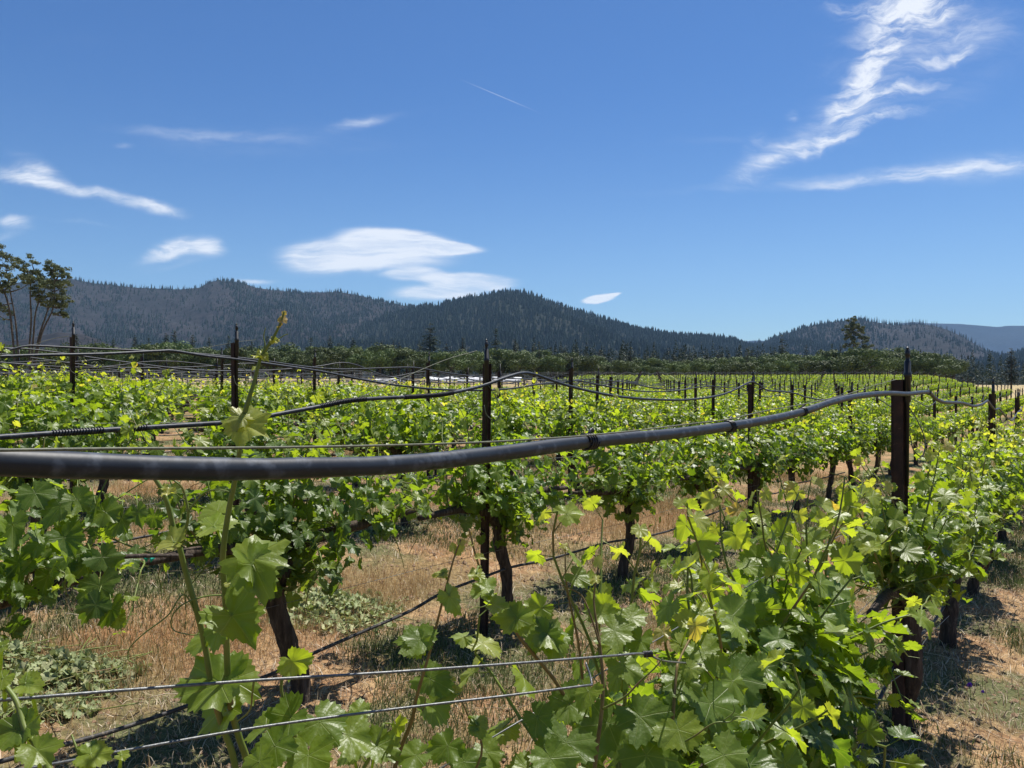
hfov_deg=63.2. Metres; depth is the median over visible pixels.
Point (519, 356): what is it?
oak tree
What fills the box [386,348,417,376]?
oak tree
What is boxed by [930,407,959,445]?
grapevine
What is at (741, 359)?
oak tree
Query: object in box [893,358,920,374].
oak tree
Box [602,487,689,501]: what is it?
pruning heap
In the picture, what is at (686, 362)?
oak tree
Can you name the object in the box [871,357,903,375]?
oak tree
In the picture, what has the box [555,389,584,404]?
grapevine
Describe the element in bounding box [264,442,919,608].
trellis wire
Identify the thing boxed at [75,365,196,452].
grapevine
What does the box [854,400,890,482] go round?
grapevine
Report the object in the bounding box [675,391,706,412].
grapevine
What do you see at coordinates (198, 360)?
oak tree
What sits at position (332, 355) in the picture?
oak tree
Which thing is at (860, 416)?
grapevine
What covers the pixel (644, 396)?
grapevine
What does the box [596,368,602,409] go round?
trellis post
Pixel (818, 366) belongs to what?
oak tree
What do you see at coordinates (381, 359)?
oak tree
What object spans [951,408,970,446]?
grapevine
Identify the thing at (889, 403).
grapevine
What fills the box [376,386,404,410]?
grapevine
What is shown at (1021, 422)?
grapevine
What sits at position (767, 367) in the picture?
oak tree
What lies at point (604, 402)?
grapevine
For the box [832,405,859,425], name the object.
grapevine
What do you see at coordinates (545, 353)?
oak tree
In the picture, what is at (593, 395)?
grapevine
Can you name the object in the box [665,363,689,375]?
oak tree
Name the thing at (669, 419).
grapevine
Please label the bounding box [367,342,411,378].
oak tree
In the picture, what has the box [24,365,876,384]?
irrigation hose
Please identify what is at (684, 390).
trellis post
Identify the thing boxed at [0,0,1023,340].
sky
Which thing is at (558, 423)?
grapevine
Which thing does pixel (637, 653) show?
trellis wire
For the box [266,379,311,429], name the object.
grapevine
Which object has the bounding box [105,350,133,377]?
oak tree
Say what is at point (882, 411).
grapevine
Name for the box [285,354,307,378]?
oak tree
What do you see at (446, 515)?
trellis wire
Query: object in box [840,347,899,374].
oak tree
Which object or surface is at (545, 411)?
grapevine
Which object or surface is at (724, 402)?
grapevine
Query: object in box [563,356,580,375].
oak tree
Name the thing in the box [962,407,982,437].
grapevine
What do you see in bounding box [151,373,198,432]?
grapevine
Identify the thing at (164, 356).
oak tree
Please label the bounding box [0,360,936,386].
irrigation hose
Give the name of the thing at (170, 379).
grapevine
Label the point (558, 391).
grapevine
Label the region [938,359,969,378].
oak tree
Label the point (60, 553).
grapevine
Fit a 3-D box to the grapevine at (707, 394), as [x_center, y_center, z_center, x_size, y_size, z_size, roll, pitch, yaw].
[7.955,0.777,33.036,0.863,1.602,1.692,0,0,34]
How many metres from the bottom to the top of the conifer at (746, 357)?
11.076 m
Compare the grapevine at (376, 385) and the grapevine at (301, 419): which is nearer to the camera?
the grapevine at (301, 419)
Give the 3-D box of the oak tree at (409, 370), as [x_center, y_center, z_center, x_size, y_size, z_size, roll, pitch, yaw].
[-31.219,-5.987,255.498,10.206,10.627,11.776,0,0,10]
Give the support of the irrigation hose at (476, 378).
attached to the trellis post
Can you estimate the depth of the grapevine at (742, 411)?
15.57 m
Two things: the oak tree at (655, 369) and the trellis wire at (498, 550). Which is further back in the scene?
the oak tree at (655, 369)
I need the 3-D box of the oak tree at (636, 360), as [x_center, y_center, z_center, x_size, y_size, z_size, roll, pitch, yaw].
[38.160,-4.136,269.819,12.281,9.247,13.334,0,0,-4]
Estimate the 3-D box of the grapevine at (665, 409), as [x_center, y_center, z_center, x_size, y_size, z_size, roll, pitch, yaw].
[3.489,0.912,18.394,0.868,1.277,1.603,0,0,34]
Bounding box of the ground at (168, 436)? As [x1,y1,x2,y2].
[0,378,1023,767]
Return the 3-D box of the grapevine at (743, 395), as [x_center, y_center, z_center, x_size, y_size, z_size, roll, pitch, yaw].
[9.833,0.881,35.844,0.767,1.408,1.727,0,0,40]
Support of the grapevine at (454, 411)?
on the ground at (168, 436)
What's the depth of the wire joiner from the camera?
1.00 m
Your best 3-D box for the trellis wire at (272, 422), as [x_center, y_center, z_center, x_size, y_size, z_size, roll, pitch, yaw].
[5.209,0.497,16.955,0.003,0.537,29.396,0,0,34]
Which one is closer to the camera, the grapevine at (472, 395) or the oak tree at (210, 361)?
the grapevine at (472, 395)
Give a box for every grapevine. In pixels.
[0,310,840,767]
[0,342,186,577]
[0,358,112,447]
[0,362,49,401]
[0,365,23,394]
[0,384,54,428]
[0,419,192,639]
[6,366,51,388]
[9,355,197,509]
[17,358,103,408]
[31,368,114,405]
[46,380,431,706]
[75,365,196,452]
[91,373,188,452]
[103,369,196,441]
[129,377,345,514]
[149,373,196,396]
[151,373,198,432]
[159,373,304,446]
[171,379,197,419]
[186,370,285,420]
[189,372,248,397]
[190,368,271,445]
[243,378,293,420]
[256,376,292,394]
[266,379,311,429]
[273,373,332,437]
[289,367,365,442]
[304,376,401,486]
[329,381,461,527]
[330,377,366,423]
[341,381,389,421]
[346,380,367,392]
[358,383,387,401]
[362,387,603,602]
[365,376,424,423]
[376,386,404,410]
[378,376,410,393]
[392,385,481,476]
[395,380,449,411]
[418,380,454,398]
[430,380,481,446]
[434,380,455,392]
[435,378,481,431]
[449,372,554,478]
[450,454,945,767]
[461,380,491,428]
[472,383,539,430]
[478,379,530,418]
[491,387,520,405]
[511,389,552,401]
[514,384,628,496]
[519,385,541,398]
[523,388,560,429]
[529,390,563,412]
[532,385,596,463]
[547,386,568,409]
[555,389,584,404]
[561,394,691,580]
[568,393,603,430]
[574,390,590,407]
[580,390,627,450]
[583,387,603,404]
[594,390,631,426]
[600,393,676,464]
[616,388,637,402]
[616,394,662,428]
[624,387,658,413]
[628,392,656,406]
[632,388,652,397]
[645,409,755,540]
[650,384,669,403]
[651,397,688,443]
[652,389,681,412]
[653,396,711,447]
[672,391,687,401]
[674,391,717,417]
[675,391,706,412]
[688,391,704,401]
[691,388,740,449]
[698,405,817,526]
[703,383,723,401]
[707,393,743,415]
[716,395,736,410]
[728,397,757,417]
[731,396,754,408]
[733,391,747,399]
[733,397,765,447]
[745,405,837,511]
[746,389,764,402]
[746,396,772,412]
[755,388,800,433]
[761,391,774,401]
[767,386,794,427]
[780,400,810,454]
[783,394,805,420]
[797,389,820,415]
[798,400,832,427]
[802,402,871,499]
[812,392,828,398]
[813,404,843,434]
[824,441,1002,731]
[832,395,847,408]
[832,402,879,490]
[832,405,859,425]
[844,398,874,435]
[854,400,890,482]
[856,398,880,419]
[867,397,890,417]
[877,416,916,475]
[881,397,890,417]
[882,397,929,444]
[908,412,1016,648]
[910,398,923,414]
[912,414,934,464]
[914,397,927,416]
[914,410,947,460]
[917,398,932,415]
[917,410,1023,595]
[920,395,939,415]
[924,410,951,440]
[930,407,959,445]
[934,410,1023,561]
[941,407,964,442]
[951,402,976,439]
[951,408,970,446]
[960,412,1023,540]
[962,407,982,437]
[967,407,985,431]
[973,401,987,432]
[973,403,987,430]
[975,408,1023,520]
[1009,406,1023,491]
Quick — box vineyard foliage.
[191,374,1023,415]
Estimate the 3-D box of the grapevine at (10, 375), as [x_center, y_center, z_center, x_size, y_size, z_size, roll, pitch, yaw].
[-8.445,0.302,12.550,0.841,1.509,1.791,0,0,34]
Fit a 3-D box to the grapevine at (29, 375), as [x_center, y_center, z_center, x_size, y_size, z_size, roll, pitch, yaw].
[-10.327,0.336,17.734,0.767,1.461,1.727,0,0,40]
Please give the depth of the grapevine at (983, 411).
31.98 m
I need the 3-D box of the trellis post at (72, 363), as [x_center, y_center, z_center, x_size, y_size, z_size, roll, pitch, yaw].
[-3.850,0.494,7.307,0.130,2.105,0.094,0,0,16]
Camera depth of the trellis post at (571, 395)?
10.12 m
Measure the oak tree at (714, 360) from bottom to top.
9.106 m
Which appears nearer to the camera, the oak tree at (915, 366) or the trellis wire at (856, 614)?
the trellis wire at (856, 614)
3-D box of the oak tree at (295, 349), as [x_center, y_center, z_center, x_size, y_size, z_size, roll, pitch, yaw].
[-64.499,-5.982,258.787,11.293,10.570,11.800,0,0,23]
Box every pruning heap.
[0,623,81,676]
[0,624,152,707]
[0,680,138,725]
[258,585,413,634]
[296,520,409,538]
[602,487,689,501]
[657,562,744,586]
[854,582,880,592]
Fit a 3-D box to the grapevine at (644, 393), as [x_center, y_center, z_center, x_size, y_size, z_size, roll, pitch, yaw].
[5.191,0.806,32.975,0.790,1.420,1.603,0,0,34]
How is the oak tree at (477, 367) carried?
on the ground at (168, 436)
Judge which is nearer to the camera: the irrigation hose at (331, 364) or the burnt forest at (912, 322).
the irrigation hose at (331, 364)
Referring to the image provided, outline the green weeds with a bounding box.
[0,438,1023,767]
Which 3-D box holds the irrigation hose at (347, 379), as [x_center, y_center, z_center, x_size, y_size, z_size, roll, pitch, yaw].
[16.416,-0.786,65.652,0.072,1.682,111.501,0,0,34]
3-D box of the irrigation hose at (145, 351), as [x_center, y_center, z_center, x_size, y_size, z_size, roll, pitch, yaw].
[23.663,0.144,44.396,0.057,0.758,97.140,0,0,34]
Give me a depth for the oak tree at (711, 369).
220.60 m
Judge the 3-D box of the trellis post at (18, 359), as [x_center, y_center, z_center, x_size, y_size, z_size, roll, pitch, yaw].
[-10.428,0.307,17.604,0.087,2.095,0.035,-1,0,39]
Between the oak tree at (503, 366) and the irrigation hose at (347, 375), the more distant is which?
the oak tree at (503, 366)
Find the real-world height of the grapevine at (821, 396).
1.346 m
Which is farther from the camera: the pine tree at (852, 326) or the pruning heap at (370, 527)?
the pine tree at (852, 326)
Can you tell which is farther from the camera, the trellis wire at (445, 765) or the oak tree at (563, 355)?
the oak tree at (563, 355)
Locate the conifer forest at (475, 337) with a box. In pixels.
[0,277,1023,383]
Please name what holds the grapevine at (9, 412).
on the ground at (168, 436)
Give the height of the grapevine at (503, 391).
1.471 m
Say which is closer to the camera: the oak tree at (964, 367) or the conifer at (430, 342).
the oak tree at (964, 367)
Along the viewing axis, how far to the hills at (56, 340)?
1450.73 m
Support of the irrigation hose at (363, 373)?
attached to the trellis post
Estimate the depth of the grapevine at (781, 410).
17.08 m
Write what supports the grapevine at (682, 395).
on the ground at (168, 436)
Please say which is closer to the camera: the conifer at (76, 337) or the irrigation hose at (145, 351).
the irrigation hose at (145, 351)
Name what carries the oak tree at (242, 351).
on the ground at (168, 436)
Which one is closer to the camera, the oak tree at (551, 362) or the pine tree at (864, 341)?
the oak tree at (551, 362)
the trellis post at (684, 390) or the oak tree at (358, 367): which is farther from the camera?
the oak tree at (358, 367)
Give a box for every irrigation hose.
[0,345,986,394]
[0,349,1007,398]
[0,353,954,388]
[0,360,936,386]
[0,361,891,384]
[0,367,854,384]
[0,370,844,384]
[0,371,826,384]
[0,371,1023,439]
[0,388,1023,480]
[4,347,968,391]
[4,372,629,380]
[4,372,759,384]
[7,372,663,382]
[7,372,717,384]
[8,371,804,384]
[11,372,747,384]
[21,359,920,385]
[21,371,784,384]
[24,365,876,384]
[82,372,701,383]
[117,372,737,384]
[150,372,674,384]
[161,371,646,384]
[178,372,608,380]
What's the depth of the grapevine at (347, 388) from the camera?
19.23 m
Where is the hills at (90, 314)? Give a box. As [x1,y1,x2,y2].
[0,279,404,349]
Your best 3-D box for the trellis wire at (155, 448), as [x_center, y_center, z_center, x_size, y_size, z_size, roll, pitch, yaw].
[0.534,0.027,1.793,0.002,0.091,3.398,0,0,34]
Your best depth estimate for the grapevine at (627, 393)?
31.57 m
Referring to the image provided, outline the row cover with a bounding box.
[431,377,521,380]
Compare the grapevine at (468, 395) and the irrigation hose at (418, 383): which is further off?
the irrigation hose at (418, 383)
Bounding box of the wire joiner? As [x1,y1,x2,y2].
[642,650,652,657]
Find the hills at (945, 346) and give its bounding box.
[761,320,988,361]
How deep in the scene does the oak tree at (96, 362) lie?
210.64 m
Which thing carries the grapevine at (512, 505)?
on the ground at (168, 436)
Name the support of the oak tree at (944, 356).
on the ground at (168, 436)
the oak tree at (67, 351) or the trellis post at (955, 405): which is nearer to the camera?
the trellis post at (955, 405)
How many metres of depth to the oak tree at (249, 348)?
259.58 m
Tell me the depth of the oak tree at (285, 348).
263.55 m
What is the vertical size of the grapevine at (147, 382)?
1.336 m
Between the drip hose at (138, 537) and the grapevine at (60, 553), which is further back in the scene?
the drip hose at (138, 537)
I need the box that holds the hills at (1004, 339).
[745,322,1023,353]
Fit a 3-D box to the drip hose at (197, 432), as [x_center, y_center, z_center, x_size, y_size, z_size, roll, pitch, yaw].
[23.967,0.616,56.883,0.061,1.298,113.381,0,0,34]
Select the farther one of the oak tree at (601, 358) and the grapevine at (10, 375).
the oak tree at (601, 358)
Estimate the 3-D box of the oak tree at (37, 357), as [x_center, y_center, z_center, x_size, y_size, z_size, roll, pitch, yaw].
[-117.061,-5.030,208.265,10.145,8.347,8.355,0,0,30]
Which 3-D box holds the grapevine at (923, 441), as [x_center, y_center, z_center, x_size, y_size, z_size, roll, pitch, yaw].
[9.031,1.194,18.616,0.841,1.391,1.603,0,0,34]
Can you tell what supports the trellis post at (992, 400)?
on the ground at (168, 436)
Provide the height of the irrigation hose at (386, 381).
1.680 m
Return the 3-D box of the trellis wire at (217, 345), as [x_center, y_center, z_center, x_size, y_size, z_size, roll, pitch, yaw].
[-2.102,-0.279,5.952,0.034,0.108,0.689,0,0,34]
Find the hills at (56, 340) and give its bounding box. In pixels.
[2,332,262,378]
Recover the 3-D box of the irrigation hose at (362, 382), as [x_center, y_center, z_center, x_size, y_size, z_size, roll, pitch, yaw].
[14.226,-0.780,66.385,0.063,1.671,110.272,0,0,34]
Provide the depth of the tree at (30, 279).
117.89 m
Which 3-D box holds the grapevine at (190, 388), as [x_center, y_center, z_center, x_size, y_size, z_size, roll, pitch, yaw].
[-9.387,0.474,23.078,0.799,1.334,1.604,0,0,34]
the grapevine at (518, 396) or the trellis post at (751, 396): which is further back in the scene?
the grapevine at (518, 396)
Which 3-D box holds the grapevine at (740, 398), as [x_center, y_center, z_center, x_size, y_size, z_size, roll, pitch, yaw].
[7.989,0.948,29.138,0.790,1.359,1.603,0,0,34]
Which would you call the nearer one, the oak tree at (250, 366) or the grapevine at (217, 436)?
the grapevine at (217, 436)
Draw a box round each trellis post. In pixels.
[17,350,19,373]
[69,321,82,493]
[75,349,77,421]
[140,349,143,385]
[220,347,226,446]
[231,323,248,557]
[272,358,274,391]
[313,350,320,440]
[337,363,339,396]
[411,362,413,392]
[426,353,434,477]
[479,339,500,636]
[497,364,500,402]
[568,358,578,497]
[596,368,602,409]
[609,376,611,408]
[684,380,685,402]
[694,372,696,444]
[711,371,718,443]
[747,371,759,529]
[759,377,760,432]
[790,378,793,431]
[840,382,843,422]
[848,382,856,489]
[891,346,925,741]
[933,392,935,457]
[954,392,957,441]
[971,393,973,439]
[986,379,1001,563]
[1013,389,1023,509]
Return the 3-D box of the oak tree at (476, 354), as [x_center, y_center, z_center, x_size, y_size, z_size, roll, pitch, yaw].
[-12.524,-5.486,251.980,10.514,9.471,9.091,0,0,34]
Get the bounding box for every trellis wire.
[0,379,895,451]
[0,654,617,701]
[1,412,778,424]
[21,684,592,767]
[29,450,640,520]
[43,391,578,399]
[78,402,742,406]
[184,340,250,349]
[259,434,781,488]
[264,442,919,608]
[356,461,761,530]
[361,350,476,396]
[440,460,979,767]
[585,662,592,683]
[618,612,865,666]
[766,584,887,703]
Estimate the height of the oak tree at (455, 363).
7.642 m
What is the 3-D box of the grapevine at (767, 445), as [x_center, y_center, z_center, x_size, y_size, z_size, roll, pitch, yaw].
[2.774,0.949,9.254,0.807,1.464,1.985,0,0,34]
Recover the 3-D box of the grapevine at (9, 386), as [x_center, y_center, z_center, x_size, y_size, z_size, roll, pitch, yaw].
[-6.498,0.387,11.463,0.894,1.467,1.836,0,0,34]
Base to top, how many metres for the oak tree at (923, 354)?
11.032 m
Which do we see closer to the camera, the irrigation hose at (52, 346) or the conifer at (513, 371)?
the irrigation hose at (52, 346)
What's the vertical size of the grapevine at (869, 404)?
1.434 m
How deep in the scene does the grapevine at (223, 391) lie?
11.39 m
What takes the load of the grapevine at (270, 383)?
on the ground at (168, 436)
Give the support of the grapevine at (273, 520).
on the ground at (168, 436)
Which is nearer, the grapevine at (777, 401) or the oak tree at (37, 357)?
the grapevine at (777, 401)
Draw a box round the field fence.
[8,370,371,379]
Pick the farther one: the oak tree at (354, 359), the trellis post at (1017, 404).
the oak tree at (354, 359)
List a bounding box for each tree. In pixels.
[0,243,35,378]
[0,349,27,375]
[3,345,27,374]
[16,252,74,375]
[23,350,57,368]
[35,347,56,370]
[37,352,69,376]
[56,343,92,375]
[60,349,89,369]
[78,350,107,374]
[80,342,112,376]
[97,345,131,376]
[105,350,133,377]
[122,343,144,374]
[125,348,156,371]
[136,344,182,376]
[157,341,199,377]
[179,351,209,377]
[195,347,226,378]
[196,346,220,378]
[213,348,248,377]
[225,345,255,378]
[242,346,269,378]
[248,351,285,378]
[258,342,298,377]
[269,356,294,377]
[278,350,305,378]
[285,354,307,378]
[287,348,310,378]
[293,352,329,378]
[305,346,331,376]
[305,346,341,378]
[330,345,362,378]
[331,349,354,378]
[345,352,374,375]
[350,350,374,375]
[362,348,396,378]
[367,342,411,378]
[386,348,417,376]
[401,348,417,378]
[403,356,430,377]
[412,350,434,377]
[423,353,440,374]
[433,350,470,376]
[436,348,469,372]
[453,350,483,372]
[459,357,476,376]
[469,358,497,375]
[489,348,506,375]
[493,360,511,376]
[502,350,542,376]
[504,348,529,376]
[517,349,551,376]
[529,358,549,378]
[540,355,567,376]
[553,352,578,378]
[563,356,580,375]
[570,356,606,375]
[583,355,607,376]
[592,360,614,374]
[599,364,615,374]
[610,359,640,375]
[621,357,643,365]
[638,357,661,374]
[638,365,650,375]
[649,366,668,375]
[657,359,680,373]
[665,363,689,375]
[671,360,691,376]
[685,361,710,374]
[693,357,726,368]
[705,364,718,374]
[712,361,737,375]
[715,356,739,375]
[730,361,759,374]
[735,356,755,374]
[750,353,773,370]
[755,362,777,375]
[761,357,789,366]
[772,360,798,374]
[774,352,802,359]
[786,354,820,374]
[791,358,816,375]
[802,360,834,375]
[810,353,836,374]
[815,349,861,374]
[825,358,846,375]
[839,355,869,374]
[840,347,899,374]
[841,316,864,349]
[856,328,874,351]
[865,348,891,374]
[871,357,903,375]
[875,351,904,374]
[891,346,920,358]
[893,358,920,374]
[910,351,930,374]
[910,353,941,376]
[917,356,963,376]
[920,353,961,377]
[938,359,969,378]
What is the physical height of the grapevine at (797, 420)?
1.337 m
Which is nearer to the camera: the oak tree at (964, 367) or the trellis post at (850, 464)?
the trellis post at (850, 464)
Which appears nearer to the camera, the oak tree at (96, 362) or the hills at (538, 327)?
the oak tree at (96, 362)
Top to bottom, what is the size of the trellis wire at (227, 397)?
0.499 m
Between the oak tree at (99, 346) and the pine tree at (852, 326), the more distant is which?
the pine tree at (852, 326)
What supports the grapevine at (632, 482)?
on the ground at (168, 436)
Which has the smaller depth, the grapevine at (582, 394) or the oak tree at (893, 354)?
the grapevine at (582, 394)
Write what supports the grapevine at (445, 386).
on the ground at (168, 436)
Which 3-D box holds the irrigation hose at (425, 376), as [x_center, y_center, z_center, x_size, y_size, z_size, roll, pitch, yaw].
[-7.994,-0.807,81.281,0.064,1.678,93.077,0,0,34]
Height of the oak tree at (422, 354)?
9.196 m
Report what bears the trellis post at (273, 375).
on the ground at (168, 436)
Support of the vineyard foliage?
on the ground at (168, 436)
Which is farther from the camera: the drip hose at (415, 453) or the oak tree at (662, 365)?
the oak tree at (662, 365)
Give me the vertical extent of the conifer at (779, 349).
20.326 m
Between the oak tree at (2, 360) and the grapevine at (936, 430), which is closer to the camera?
the grapevine at (936, 430)
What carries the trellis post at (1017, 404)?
on the ground at (168, 436)
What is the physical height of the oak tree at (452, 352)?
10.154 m
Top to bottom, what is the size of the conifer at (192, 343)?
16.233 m
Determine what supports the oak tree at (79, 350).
on the ground at (168, 436)
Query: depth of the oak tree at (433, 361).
214.56 m
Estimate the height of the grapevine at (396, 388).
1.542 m
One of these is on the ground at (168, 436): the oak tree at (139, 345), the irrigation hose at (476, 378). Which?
the oak tree at (139, 345)
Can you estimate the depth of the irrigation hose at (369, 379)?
21.72 m
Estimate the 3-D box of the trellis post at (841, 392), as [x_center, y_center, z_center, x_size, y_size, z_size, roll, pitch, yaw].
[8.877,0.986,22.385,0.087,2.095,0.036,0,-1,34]
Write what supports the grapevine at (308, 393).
on the ground at (168, 436)
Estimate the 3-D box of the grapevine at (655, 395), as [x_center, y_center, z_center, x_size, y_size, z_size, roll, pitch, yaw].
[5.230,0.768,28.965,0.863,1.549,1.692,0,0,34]
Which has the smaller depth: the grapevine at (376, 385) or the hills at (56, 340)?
the grapevine at (376, 385)
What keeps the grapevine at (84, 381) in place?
on the ground at (168, 436)
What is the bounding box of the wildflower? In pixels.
[967,683,983,700]
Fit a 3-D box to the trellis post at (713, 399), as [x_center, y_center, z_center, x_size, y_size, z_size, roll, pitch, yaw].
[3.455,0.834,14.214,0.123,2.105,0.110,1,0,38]
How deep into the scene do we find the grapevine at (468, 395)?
19.43 m
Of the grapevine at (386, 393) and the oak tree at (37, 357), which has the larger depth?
the oak tree at (37, 357)
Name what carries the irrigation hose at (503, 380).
attached to the trellis post
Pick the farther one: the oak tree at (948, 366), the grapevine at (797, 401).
the oak tree at (948, 366)
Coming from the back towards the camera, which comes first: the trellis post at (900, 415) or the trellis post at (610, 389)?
the trellis post at (610, 389)
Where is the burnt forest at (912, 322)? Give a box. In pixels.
[0,275,990,360]
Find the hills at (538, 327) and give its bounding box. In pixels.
[263,295,890,378]
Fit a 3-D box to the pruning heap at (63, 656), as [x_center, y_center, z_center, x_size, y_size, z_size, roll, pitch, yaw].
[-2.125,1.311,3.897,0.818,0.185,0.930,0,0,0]
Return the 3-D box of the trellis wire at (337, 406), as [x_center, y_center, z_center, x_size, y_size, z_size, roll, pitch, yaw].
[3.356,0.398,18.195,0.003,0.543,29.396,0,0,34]
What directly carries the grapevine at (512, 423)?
on the ground at (168, 436)
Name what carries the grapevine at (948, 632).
on the ground at (168, 436)
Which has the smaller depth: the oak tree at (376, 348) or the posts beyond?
the posts beyond
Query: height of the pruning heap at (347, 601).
0.208 m
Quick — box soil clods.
[0,498,1023,767]
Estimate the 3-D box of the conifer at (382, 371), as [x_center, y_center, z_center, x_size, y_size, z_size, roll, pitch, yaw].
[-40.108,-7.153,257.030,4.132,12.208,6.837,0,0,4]
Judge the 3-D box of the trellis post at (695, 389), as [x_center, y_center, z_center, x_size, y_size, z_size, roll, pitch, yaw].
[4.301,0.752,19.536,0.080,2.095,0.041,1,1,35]
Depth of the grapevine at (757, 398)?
30.27 m
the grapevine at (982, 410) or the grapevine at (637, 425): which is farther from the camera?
the grapevine at (982, 410)
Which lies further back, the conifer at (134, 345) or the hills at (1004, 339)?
the hills at (1004, 339)
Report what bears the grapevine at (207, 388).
on the ground at (168, 436)
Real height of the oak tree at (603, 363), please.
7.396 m
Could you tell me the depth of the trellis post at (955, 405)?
25.21 m
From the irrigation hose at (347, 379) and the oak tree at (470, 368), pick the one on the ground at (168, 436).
the oak tree at (470, 368)
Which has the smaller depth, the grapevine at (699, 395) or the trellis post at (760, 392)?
the trellis post at (760, 392)
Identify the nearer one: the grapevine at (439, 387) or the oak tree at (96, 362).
the grapevine at (439, 387)
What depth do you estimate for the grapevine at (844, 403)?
31.70 m
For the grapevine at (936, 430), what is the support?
on the ground at (168, 436)
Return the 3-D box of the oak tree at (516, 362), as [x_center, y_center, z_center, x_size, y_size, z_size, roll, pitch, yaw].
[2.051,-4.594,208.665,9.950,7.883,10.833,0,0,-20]
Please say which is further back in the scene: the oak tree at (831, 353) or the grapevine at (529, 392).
the oak tree at (831, 353)
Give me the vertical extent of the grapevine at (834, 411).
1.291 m
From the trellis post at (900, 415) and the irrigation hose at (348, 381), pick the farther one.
the irrigation hose at (348, 381)
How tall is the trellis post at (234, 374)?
2.105 m
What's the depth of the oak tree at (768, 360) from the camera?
252.94 m
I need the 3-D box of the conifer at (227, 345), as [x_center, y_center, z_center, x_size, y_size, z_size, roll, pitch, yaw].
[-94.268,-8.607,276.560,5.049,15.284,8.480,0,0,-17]
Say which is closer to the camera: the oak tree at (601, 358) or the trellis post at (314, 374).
the trellis post at (314, 374)
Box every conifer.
[69,334,89,375]
[128,335,138,377]
[144,338,156,377]
[153,333,177,376]
[167,331,185,377]
[185,335,203,375]
[203,337,214,377]
[224,335,230,377]
[244,342,259,375]
[326,336,336,378]
[345,338,357,376]
[376,341,389,378]
[392,343,409,374]
[414,323,448,372]
[440,344,456,376]
[453,337,467,376]
[491,328,500,376]
[510,339,521,376]
[532,341,546,376]
[627,351,633,361]
[742,348,752,374]
[777,335,784,354]
[998,348,1023,388]
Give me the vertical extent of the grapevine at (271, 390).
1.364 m
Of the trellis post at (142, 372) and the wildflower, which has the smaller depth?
the wildflower
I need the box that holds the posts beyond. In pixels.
[567,369,1007,401]
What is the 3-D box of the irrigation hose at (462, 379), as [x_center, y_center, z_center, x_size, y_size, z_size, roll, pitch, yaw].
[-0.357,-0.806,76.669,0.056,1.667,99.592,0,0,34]
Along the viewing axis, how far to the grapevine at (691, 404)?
19.59 m
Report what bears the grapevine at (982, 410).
on the ground at (168, 436)
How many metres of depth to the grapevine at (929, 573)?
3.42 m
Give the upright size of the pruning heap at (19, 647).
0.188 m
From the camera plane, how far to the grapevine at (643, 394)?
27.62 m
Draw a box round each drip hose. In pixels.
[0,472,844,763]
[36,422,525,437]
[62,446,463,481]
[92,396,1008,546]
[134,421,705,454]
[855,550,976,758]
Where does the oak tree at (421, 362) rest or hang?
on the ground at (168, 436)
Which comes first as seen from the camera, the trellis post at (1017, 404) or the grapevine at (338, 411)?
the grapevine at (338, 411)
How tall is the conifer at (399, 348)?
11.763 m
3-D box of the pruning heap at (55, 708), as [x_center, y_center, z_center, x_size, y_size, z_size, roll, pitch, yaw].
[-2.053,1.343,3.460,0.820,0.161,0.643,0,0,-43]
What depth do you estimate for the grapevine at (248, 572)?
0.96 m
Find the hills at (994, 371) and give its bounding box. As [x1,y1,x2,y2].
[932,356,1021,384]
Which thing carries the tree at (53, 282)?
on the ground at (168, 436)
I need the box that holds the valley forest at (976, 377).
[0,337,1023,385]
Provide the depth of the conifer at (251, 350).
245.60 m
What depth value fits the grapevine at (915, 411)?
31.95 m
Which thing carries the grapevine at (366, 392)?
on the ground at (168, 436)
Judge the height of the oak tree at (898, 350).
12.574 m
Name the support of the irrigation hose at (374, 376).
attached to the trellis post
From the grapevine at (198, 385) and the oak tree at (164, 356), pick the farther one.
the oak tree at (164, 356)
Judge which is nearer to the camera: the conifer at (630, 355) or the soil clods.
the soil clods
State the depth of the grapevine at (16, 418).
4.92 m
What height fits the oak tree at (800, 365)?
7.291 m
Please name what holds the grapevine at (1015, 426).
on the ground at (168, 436)
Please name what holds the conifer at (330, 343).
on the ground at (168, 436)
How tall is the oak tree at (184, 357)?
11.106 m
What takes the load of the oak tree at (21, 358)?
on the ground at (168, 436)
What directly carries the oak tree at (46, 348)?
on the ground at (168, 436)
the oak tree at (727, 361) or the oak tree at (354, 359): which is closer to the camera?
the oak tree at (354, 359)
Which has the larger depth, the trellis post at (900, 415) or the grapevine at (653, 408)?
the grapevine at (653, 408)
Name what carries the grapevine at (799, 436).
on the ground at (168, 436)

